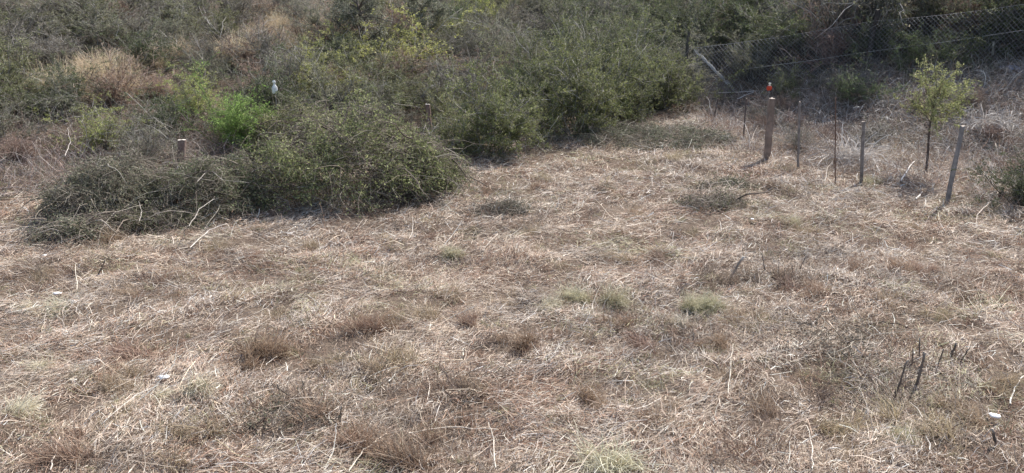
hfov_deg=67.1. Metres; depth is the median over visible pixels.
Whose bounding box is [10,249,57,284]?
weed stalks
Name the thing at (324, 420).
cut shrub stump
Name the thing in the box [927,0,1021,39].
shrub
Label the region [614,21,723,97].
shrub
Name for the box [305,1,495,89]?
shrub
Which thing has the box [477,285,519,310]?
grass tuft
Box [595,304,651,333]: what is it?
grass tuft
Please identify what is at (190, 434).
grass tuft
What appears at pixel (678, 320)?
grass tuft
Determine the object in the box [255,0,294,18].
grass tuft
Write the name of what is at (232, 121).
feathery bush
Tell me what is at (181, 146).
fence post
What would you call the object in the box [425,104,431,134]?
fence post
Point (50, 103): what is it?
shrub
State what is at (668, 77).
shrub
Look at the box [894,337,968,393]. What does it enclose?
cut shrub stump
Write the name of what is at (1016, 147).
shrub
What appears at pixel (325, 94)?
shrub
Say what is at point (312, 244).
grass tuft
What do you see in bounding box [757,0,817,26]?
shrub
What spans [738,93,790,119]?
shrub
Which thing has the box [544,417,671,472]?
grass tuft
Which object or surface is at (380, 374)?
weed stalks
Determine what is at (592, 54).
shrub
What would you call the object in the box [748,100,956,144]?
line wire
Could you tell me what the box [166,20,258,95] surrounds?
shrub
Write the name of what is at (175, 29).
shrub
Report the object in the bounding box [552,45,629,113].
shrub
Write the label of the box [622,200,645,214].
grass tuft
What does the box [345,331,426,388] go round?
grass tuft
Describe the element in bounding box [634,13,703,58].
shrub
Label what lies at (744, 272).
weed stalks
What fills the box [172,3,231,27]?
shrub
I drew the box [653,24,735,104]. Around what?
shrub
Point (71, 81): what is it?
shrub
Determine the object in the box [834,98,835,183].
metal rod
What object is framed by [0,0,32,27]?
shrub
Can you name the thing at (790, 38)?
shrub
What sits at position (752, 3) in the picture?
shrub
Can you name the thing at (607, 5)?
shrub
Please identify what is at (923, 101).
shrub
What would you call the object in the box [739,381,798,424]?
grass tuft
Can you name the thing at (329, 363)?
grass tuft
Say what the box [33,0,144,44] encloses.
shrub
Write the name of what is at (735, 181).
brush pile
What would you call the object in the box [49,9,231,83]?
shrub
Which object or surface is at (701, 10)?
shrub
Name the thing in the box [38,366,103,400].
fallen stick
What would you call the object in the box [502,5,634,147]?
shrub
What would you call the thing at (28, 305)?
grass tuft
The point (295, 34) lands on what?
grass tuft
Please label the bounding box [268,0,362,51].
shrub
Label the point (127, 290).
grass tuft
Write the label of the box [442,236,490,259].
weed stalks
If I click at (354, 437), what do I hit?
grass tuft
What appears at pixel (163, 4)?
shrub
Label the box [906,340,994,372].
weed stalks
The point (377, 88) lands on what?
shrub
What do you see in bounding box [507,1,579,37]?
shrub
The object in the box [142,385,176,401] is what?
grass tuft
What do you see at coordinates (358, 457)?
fallen stick
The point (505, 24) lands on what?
shrub
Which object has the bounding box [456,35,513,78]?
shrub
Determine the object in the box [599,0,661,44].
shrub
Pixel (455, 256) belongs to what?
weed stalks
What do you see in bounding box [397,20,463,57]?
shrub
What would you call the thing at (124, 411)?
grass tuft
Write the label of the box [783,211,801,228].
grass tuft
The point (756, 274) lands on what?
weed stalks
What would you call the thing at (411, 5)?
tree
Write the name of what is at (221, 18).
shrub
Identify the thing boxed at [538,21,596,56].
shrub
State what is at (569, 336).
weed stalks
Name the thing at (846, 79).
shrub
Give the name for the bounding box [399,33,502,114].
shrub
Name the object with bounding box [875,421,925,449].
grass tuft
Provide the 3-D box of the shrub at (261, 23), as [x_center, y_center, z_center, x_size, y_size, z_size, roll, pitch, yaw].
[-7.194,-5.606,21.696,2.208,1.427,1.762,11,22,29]
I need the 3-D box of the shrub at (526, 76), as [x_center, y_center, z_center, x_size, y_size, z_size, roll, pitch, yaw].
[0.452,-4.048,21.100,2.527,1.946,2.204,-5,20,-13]
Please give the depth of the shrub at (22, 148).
14.66 m
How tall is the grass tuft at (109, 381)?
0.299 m
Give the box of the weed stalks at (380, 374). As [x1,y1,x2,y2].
[348,338,405,392]
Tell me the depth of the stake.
17.83 m
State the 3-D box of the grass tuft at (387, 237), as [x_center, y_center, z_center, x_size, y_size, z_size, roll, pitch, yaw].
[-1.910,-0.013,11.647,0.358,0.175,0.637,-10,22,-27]
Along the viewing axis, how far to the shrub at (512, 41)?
22.85 m
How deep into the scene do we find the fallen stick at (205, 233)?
11.55 m
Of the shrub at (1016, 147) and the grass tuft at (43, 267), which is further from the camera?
the shrub at (1016, 147)
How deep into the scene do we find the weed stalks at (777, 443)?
6.61 m
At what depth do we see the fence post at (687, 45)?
22.03 m
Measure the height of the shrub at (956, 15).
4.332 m
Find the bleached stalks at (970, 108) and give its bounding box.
[941,98,999,119]
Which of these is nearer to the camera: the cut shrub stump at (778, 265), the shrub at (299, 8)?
the cut shrub stump at (778, 265)
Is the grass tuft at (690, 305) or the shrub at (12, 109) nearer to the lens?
the grass tuft at (690, 305)
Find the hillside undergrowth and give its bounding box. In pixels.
[0,0,1023,201]
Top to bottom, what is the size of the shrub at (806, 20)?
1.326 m
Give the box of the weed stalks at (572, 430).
[533,409,621,448]
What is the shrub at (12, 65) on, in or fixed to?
on the ground at (664, 346)
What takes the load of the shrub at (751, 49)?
on the ground at (664, 346)
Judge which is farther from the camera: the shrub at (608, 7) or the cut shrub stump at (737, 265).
the shrub at (608, 7)
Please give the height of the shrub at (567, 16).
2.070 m
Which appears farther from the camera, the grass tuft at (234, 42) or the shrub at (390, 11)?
the shrub at (390, 11)
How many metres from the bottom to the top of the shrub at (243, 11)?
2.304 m
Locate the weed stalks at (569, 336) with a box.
[552,321,578,353]
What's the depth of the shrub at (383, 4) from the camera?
25.83 m
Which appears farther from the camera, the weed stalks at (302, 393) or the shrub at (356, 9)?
the shrub at (356, 9)
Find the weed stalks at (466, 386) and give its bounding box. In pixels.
[433,352,514,408]
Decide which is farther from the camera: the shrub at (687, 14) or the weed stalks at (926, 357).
the shrub at (687, 14)
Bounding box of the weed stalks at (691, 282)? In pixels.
[667,268,712,292]
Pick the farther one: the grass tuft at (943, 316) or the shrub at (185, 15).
the shrub at (185, 15)
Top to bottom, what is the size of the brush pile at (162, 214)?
0.659 m
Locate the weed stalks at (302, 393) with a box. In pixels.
[279,374,325,421]
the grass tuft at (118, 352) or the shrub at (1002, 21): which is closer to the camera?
the grass tuft at (118, 352)
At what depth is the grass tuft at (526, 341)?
8.26 m
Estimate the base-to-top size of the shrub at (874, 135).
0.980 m
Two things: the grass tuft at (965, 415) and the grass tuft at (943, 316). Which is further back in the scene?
the grass tuft at (943, 316)
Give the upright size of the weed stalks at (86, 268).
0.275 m
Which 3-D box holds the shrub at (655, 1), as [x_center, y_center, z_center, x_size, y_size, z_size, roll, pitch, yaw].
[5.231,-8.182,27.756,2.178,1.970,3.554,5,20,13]
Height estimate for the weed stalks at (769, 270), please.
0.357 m
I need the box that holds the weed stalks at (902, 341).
[875,323,936,351]
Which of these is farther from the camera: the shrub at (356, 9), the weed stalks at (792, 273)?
the shrub at (356, 9)
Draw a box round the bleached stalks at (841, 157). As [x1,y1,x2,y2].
[802,124,904,169]
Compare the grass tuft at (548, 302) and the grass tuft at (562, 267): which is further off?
the grass tuft at (562, 267)
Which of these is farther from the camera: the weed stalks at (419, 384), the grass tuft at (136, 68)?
the grass tuft at (136, 68)
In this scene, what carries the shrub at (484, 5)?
on the ground at (664, 346)
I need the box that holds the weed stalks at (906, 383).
[852,354,943,397]
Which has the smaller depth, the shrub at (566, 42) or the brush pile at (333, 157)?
the brush pile at (333, 157)
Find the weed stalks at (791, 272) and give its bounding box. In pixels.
[764,260,812,281]
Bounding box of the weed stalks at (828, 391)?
[805,367,877,406]
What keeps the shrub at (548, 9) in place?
on the ground at (664, 346)
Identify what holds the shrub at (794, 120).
on the ground at (664, 346)
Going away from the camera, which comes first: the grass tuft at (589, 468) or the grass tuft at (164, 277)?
the grass tuft at (589, 468)
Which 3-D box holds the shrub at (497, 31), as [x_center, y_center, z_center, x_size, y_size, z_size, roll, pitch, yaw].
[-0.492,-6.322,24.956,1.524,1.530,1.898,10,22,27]
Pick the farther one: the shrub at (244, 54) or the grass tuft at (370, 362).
the shrub at (244, 54)
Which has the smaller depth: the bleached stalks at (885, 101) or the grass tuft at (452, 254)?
the grass tuft at (452, 254)
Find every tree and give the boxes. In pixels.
[320,0,404,60]
[390,0,455,44]
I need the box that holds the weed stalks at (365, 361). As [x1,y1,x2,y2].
[341,344,395,379]
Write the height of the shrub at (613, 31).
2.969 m
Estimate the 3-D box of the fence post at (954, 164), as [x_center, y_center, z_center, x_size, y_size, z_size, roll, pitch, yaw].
[7.528,-1.093,13.184,0.082,1.620,0.081,0,19,0]
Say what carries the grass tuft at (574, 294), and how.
on the ground at (664, 346)
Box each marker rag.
[272,80,277,112]
[765,83,771,121]
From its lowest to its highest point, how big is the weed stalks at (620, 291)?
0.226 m
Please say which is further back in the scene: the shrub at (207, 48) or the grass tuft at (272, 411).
the shrub at (207, 48)
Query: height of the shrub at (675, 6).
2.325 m
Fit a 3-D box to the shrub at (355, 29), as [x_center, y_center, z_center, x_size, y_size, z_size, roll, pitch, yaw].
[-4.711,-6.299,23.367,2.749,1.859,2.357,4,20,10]
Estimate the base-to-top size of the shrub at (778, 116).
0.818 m
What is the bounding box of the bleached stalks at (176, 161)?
[154,149,217,169]
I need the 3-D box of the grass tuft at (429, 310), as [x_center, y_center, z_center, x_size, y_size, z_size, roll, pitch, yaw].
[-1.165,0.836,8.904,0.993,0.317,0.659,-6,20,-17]
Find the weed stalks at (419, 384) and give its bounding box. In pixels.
[373,365,464,398]
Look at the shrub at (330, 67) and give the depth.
19.79 m
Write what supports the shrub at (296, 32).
on the ground at (664, 346)
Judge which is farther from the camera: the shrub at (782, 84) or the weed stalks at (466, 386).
the shrub at (782, 84)
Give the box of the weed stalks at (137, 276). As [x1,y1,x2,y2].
[115,263,153,284]
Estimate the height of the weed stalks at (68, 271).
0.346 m
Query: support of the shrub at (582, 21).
on the ground at (664, 346)
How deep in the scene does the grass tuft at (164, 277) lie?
10.09 m
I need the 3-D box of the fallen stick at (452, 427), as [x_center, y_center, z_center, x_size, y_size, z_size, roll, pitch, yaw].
[-0.510,1.684,6.758,0.783,0.031,0.078,-2,20,-6]
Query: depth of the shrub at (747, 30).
23.09 m
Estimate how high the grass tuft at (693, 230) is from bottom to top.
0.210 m
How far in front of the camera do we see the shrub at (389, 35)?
22.76 m
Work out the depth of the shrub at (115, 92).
17.06 m
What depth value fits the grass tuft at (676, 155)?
16.25 m
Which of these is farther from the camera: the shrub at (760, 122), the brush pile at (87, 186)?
the shrub at (760, 122)
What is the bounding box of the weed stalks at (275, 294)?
[270,268,292,307]
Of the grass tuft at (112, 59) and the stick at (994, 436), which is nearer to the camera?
the stick at (994, 436)
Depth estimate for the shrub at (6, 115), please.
15.23 m
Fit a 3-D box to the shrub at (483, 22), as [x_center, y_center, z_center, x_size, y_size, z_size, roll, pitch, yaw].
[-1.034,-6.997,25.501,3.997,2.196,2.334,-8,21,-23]
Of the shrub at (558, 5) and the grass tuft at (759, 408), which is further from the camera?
the shrub at (558, 5)
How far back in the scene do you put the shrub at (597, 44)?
22.74 m
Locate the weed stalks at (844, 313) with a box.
[809,301,881,323]
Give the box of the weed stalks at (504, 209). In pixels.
[490,202,515,219]
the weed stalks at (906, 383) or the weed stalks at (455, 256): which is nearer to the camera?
the weed stalks at (906, 383)
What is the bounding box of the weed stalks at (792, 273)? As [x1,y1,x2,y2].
[768,256,818,285]
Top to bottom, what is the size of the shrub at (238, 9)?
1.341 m
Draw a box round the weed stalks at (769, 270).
[739,252,801,280]
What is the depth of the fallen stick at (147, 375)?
7.68 m
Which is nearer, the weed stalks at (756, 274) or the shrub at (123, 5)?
the weed stalks at (756, 274)
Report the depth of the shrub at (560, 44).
22.24 m
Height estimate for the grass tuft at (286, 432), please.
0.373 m
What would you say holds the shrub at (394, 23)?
on the ground at (664, 346)
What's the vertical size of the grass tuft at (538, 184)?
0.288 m
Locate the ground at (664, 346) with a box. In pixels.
[0,0,1023,472]
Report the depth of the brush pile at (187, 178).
12.68 m
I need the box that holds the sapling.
[893,54,982,172]
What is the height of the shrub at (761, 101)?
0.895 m
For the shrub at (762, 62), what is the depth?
21.63 m
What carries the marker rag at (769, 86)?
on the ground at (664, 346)
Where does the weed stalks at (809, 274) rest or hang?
on the ground at (664, 346)
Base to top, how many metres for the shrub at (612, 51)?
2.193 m
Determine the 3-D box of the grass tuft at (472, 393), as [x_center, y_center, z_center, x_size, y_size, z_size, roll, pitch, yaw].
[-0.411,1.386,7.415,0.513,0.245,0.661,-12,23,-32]
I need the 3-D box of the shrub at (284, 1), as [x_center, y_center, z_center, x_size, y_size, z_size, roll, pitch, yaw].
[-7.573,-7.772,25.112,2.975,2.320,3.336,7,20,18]
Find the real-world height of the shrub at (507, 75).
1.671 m
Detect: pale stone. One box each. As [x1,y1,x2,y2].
[159,375,169,378]
[989,413,1000,418]
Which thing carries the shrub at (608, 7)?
on the ground at (664, 346)
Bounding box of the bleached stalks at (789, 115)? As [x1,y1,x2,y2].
[756,106,804,125]
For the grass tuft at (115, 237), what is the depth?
11.50 m
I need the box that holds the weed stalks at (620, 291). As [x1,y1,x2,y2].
[590,282,650,299]
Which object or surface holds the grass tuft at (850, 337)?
on the ground at (664, 346)
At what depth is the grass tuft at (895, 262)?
10.31 m
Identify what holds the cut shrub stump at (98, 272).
on the ground at (664, 346)
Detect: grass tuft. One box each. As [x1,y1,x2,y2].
[1,387,55,419]
[2,410,120,472]
[12,293,43,315]
[18,342,64,378]
[21,63,54,87]
[22,262,62,285]
[23,54,95,94]
[31,289,91,318]
[54,361,94,386]
[57,52,147,82]
[62,50,105,73]
[70,46,152,72]
[72,45,141,83]
[81,224,127,252]
[83,353,157,394]
[83,392,157,434]
[92,328,154,366]
[97,277,141,298]
[111,56,153,75]
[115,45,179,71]
[119,73,152,93]
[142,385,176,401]
[142,393,243,472]
[148,262,190,286]
[151,31,207,56]
[167,359,223,401]
[196,368,375,441]
[200,235,235,252]
[205,25,261,60]
[206,32,263,48]
[209,395,327,438]
[213,283,259,308]
[215,39,239,67]
[218,315,303,373]
[230,245,271,266]
[243,16,285,34]
[248,5,295,21]
[250,17,291,39]
[250,334,294,367]
[252,7,295,31]
[253,300,288,327]
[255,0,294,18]
[260,379,366,437]
[262,10,323,32]
[274,233,325,252]
[276,33,308,51]
[280,23,315,42]
[288,399,398,469]
[306,344,358,377]
[322,300,402,341]
[341,410,470,472]
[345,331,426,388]
[348,349,392,382]
[349,306,403,333]
[376,229,393,244]
[376,293,447,328]
[390,356,504,416]
[427,278,474,305]
[435,242,481,260]
[438,366,506,402]
[450,306,485,328]
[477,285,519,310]
[486,315,550,361]
[521,223,539,238]
[527,168,558,181]
[528,177,548,190]
[528,294,570,316]
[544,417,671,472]
[548,275,597,305]
[552,256,579,271]
[563,441,619,472]
[570,375,617,411]
[573,304,605,323]
[593,276,643,314]
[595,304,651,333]
[597,246,638,263]
[617,321,656,355]
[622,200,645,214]
[638,388,700,433]
[647,241,670,265]
[660,309,698,332]
[662,150,684,161]
[675,226,699,237]
[675,283,713,315]
[684,285,734,316]
[688,322,745,353]
[694,354,744,385]
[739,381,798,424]
[772,264,803,293]
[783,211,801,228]
[784,221,825,236]
[793,272,839,302]
[803,396,887,459]
[841,251,884,274]
[843,381,991,447]
[856,173,882,185]
[872,283,915,310]
[874,250,931,285]
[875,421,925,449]
[899,215,928,231]
[901,251,948,277]
[910,299,953,323]
[927,379,1002,443]
[969,361,1023,400]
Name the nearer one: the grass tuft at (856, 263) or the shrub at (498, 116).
the grass tuft at (856, 263)
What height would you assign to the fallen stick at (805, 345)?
0.037 m
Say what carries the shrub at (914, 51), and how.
on the ground at (664, 346)
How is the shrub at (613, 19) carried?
on the ground at (664, 346)
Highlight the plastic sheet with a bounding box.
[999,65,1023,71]
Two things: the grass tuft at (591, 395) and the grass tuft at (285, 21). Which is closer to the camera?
the grass tuft at (591, 395)
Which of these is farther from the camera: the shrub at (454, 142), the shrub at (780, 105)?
the shrub at (780, 105)
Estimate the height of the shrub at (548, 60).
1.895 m
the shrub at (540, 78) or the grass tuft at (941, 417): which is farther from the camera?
the shrub at (540, 78)
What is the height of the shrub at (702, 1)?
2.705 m
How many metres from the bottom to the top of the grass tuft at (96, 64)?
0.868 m
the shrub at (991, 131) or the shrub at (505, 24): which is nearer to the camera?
the shrub at (991, 131)
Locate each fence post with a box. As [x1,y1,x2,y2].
[177,139,186,166]
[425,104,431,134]
[681,29,690,97]
[763,97,774,160]
[797,101,800,168]
[859,121,864,183]
[945,125,964,203]
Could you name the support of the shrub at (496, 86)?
on the ground at (664, 346)
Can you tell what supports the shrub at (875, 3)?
on the ground at (664, 346)
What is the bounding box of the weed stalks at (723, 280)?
[695,265,740,292]
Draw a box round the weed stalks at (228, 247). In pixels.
[216,237,241,256]
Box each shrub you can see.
[0,0,29,16]
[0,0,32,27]
[0,0,67,60]
[0,0,78,35]
[0,23,45,73]
[0,26,87,109]
[0,68,62,116]
[0,90,21,124]
[0,94,101,149]
[0,125,48,162]
[2,16,95,75]
[4,1,82,18]
[5,0,106,41]
[6,59,104,123]
[10,0,96,28]
[10,0,169,51]
[14,48,137,117]
[24,90,160,157]
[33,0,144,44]
[39,0,121,21]
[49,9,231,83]
[57,39,163,110]
[89,102,217,170]
[92,0,146,33]
[93,81,226,158]
[98,0,169,48]
[103,0,171,15]
[115,62,190,98]
[122,0,202,26]
[130,0,222,51]
[136,21,254,73]
[144,0,241,37]
[144,61,227,115]
[157,0,234,16]
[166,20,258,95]
[168,0,343,77]
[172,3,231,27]
[174,0,265,41]
[197,0,289,27]
[201,19,267,75]
[212,0,260,16]
[216,33,334,120]
[219,54,289,106]
[236,14,292,49]
[238,28,343,90]
[246,0,293,21]
[247,0,325,17]
[263,41,388,125]
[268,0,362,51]
[270,16,319,37]
[276,0,322,21]
[279,28,375,102]
[281,21,385,85]
[290,87,364,146]
[299,57,419,118]
[301,10,378,71]
[304,12,379,48]
[304,56,365,99]
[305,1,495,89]
[312,8,400,45]
[317,0,387,16]
[319,31,435,112]
[321,0,420,57]
[322,0,416,14]
[328,38,426,86]
[334,69,419,126]
[343,28,435,90]
[344,84,402,132]
[354,0,433,41]
[360,1,450,59]
[378,0,418,27]
[381,64,438,112]
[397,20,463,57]
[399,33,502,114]
[405,37,489,99]
[412,33,491,79]
[414,46,503,132]
[415,0,472,27]
[418,30,565,162]
[425,6,514,71]
[427,0,501,55]
[428,102,514,154]
[433,0,507,26]
[434,13,510,69]
[440,0,477,31]
[440,0,533,43]
[447,14,533,62]
[452,52,506,90]
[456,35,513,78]
[459,40,529,83]
[469,0,540,37]
[469,61,549,106]
[475,61,513,106]
[476,18,517,49]
[477,1,568,44]
[477,53,560,125]
[482,0,523,19]
[483,13,555,73]
[485,0,530,9]
[488,0,608,117]
[490,15,531,36]
[493,53,558,113]
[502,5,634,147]
[503,13,595,78]
[503,32,596,110]
[507,0,586,29]
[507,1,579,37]
[512,33,582,111]
[518,0,578,16]
[520,15,568,51]
[523,0,581,29]
[525,0,592,14]
[525,0,622,49]
[531,0,601,37]
[536,0,607,34]
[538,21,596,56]
[541,50,563,86]
[542,9,646,69]
[542,10,646,87]
[547,7,671,124]
[552,0,625,18]
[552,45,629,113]
[565,12,654,47]
[566,28,640,85]
[568,0,627,19]
[569,0,638,52]
[574,0,682,59]
[579,0,654,24]
[587,13,685,69]
[593,37,647,83]
[594,0,701,41]
[595,1,692,51]
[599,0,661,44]
[599,16,659,104]
[601,0,751,115]
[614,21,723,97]
[621,0,734,47]
[631,0,678,24]
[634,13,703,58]
[641,30,696,56]
[645,0,685,10]
[646,0,702,24]
[647,0,695,48]
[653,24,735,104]
[656,18,742,81]
[660,0,724,10]
[673,0,725,36]
[674,0,739,55]
[683,0,790,26]
[693,0,802,39]
[696,22,787,97]
[715,0,813,58]
[720,6,799,77]
[726,0,812,57]
[726,0,870,56]
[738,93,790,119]
[742,88,798,112]
[748,109,782,131]
[751,101,797,126]
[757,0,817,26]
[757,108,830,155]
[760,0,916,68]
[760,50,824,103]
[766,90,801,115]
[771,0,890,74]
[776,99,813,130]
[777,0,829,47]
[808,116,853,142]
[812,54,887,106]
[815,0,990,54]
[821,52,911,105]
[838,0,938,63]
[840,116,903,149]
[868,0,975,30]
[874,0,1009,45]
[876,16,945,82]
[896,92,937,112]
[897,19,1013,70]
[918,0,1023,70]
[926,80,991,119]
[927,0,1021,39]
[928,0,1023,47]
[932,0,1023,46]
[939,81,995,114]
[950,144,1023,209]
[956,18,1023,51]
[967,112,1022,147]
[978,154,1020,175]
[1000,127,1023,162]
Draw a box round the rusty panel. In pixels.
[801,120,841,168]
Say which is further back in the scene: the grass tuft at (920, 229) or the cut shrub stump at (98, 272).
the grass tuft at (920, 229)
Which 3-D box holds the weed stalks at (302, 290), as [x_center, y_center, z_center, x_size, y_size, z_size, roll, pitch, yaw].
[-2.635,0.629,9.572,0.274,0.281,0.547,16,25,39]
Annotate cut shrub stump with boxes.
[72,260,105,278]
[297,406,341,432]
[729,246,743,279]
[761,253,806,276]
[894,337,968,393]
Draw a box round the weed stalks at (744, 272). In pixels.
[722,256,758,283]
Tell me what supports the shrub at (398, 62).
on the ground at (664, 346)
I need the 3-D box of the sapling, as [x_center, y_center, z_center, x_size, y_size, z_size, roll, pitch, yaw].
[8.101,-2.255,14.705,1.248,2.367,1.462,-11,22,-28]
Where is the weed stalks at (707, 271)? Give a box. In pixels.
[691,254,740,284]
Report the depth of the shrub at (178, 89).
17.24 m
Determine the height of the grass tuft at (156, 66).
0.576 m
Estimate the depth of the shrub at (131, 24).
20.23 m
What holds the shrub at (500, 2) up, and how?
on the ground at (664, 346)
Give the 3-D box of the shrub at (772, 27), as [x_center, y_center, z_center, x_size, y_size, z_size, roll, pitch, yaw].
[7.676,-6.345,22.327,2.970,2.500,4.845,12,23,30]
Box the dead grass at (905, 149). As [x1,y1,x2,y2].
[658,41,1023,211]
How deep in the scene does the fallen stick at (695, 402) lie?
7.23 m
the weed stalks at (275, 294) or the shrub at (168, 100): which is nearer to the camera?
the weed stalks at (275, 294)
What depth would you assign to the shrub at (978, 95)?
17.40 m
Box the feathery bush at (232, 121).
[172,52,299,163]
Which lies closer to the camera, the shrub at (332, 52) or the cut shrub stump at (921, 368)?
the cut shrub stump at (921, 368)
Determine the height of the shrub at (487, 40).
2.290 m
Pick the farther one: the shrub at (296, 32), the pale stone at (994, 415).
the shrub at (296, 32)
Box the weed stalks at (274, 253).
[263,240,289,260]
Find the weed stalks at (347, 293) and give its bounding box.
[335,284,359,299]
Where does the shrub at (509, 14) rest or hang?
on the ground at (664, 346)
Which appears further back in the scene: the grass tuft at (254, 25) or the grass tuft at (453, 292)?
the grass tuft at (254, 25)
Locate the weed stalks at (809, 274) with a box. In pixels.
[762,256,837,282]
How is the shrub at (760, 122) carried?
on the ground at (664, 346)
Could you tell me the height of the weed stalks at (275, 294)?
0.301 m
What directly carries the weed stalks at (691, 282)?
on the ground at (664, 346)
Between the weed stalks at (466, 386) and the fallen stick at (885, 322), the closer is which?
the weed stalks at (466, 386)
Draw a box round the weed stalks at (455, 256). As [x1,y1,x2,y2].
[432,243,467,268]
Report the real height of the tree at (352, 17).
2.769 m
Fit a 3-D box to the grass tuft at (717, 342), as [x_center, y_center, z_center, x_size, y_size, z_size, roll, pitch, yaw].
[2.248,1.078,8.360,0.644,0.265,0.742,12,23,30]
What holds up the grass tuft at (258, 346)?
on the ground at (664, 346)
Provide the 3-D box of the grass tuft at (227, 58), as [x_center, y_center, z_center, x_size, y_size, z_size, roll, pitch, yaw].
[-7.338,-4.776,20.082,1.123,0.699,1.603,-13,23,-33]
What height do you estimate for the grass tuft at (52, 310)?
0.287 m
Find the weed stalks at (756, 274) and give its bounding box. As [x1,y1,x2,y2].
[747,259,766,285]
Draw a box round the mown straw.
[0,96,1023,472]
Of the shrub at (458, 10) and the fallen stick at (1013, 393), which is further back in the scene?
the shrub at (458, 10)
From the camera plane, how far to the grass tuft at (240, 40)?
21.46 m
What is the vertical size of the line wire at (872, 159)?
0.117 m
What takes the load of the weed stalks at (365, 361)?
on the ground at (664, 346)
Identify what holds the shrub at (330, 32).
on the ground at (664, 346)
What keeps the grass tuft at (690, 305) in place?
on the ground at (664, 346)
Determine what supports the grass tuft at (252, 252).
on the ground at (664, 346)
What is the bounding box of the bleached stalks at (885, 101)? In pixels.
[867,90,913,108]
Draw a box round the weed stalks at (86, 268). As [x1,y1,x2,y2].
[55,255,123,274]
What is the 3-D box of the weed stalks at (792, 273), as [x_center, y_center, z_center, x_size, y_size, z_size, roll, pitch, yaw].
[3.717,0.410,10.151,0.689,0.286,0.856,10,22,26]
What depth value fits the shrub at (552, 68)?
20.91 m
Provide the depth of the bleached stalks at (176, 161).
15.13 m
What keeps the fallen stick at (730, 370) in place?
on the ground at (664, 346)
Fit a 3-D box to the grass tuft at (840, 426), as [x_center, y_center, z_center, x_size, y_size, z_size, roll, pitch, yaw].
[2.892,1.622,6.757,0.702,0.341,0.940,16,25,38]
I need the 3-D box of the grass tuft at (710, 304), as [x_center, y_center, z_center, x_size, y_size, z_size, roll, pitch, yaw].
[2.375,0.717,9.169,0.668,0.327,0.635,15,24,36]
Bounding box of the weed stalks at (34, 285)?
[2,273,57,299]
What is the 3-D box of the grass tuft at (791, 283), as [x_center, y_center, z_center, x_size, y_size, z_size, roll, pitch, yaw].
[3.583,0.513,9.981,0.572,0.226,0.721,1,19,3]
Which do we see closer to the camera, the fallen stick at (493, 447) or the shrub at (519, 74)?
the fallen stick at (493, 447)
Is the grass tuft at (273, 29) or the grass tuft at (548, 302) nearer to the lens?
the grass tuft at (548, 302)
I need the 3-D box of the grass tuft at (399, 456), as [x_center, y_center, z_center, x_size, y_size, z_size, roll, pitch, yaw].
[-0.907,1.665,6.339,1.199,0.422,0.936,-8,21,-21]
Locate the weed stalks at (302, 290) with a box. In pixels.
[279,274,314,299]
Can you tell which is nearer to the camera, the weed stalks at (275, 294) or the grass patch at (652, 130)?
the weed stalks at (275, 294)
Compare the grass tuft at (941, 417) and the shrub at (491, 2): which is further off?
the shrub at (491, 2)
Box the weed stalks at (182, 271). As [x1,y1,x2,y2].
[155,260,199,284]
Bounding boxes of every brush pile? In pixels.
[0,198,183,258]
[3,140,203,244]
[14,189,214,250]
[119,137,311,239]
[194,90,354,161]
[219,88,497,225]
[351,124,507,203]
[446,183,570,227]
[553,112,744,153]
[643,182,774,225]
[664,165,787,200]
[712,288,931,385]
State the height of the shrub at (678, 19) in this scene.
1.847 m
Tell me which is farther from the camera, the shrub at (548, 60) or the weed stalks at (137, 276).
the shrub at (548, 60)
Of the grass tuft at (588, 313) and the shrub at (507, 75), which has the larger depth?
the shrub at (507, 75)
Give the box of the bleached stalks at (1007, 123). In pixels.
[948,100,1023,132]
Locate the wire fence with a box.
[689,4,1023,105]
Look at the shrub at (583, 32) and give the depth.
23.48 m
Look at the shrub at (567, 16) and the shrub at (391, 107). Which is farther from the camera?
the shrub at (567, 16)
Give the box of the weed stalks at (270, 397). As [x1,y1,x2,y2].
[235,380,304,414]
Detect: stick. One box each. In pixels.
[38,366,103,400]
[50,436,59,470]
[115,358,194,387]
[190,224,224,247]
[348,433,386,470]
[409,426,498,433]
[488,422,495,468]
[680,396,711,408]
[728,346,732,393]
[768,326,837,353]
[806,425,813,468]
[855,321,914,330]
[986,417,998,445]
[1009,376,1023,404]
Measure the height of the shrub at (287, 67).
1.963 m
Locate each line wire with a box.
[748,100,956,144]
[782,140,942,172]
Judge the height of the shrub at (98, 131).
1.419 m
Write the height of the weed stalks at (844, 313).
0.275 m
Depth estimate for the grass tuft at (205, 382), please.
7.27 m
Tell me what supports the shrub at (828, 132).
on the ground at (664, 346)
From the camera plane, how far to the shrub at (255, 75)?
18.65 m
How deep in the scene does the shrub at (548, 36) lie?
25.66 m
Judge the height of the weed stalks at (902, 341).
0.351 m
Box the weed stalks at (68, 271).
[34,252,91,288]
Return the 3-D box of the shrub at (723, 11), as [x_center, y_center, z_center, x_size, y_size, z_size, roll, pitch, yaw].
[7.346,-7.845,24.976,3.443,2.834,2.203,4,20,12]
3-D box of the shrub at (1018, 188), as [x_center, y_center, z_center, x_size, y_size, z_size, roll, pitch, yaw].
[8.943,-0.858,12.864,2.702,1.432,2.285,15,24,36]
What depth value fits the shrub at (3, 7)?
20.83 m
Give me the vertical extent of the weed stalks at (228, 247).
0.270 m
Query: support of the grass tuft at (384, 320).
on the ground at (664, 346)
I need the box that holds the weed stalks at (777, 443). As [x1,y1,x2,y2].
[748,403,814,471]

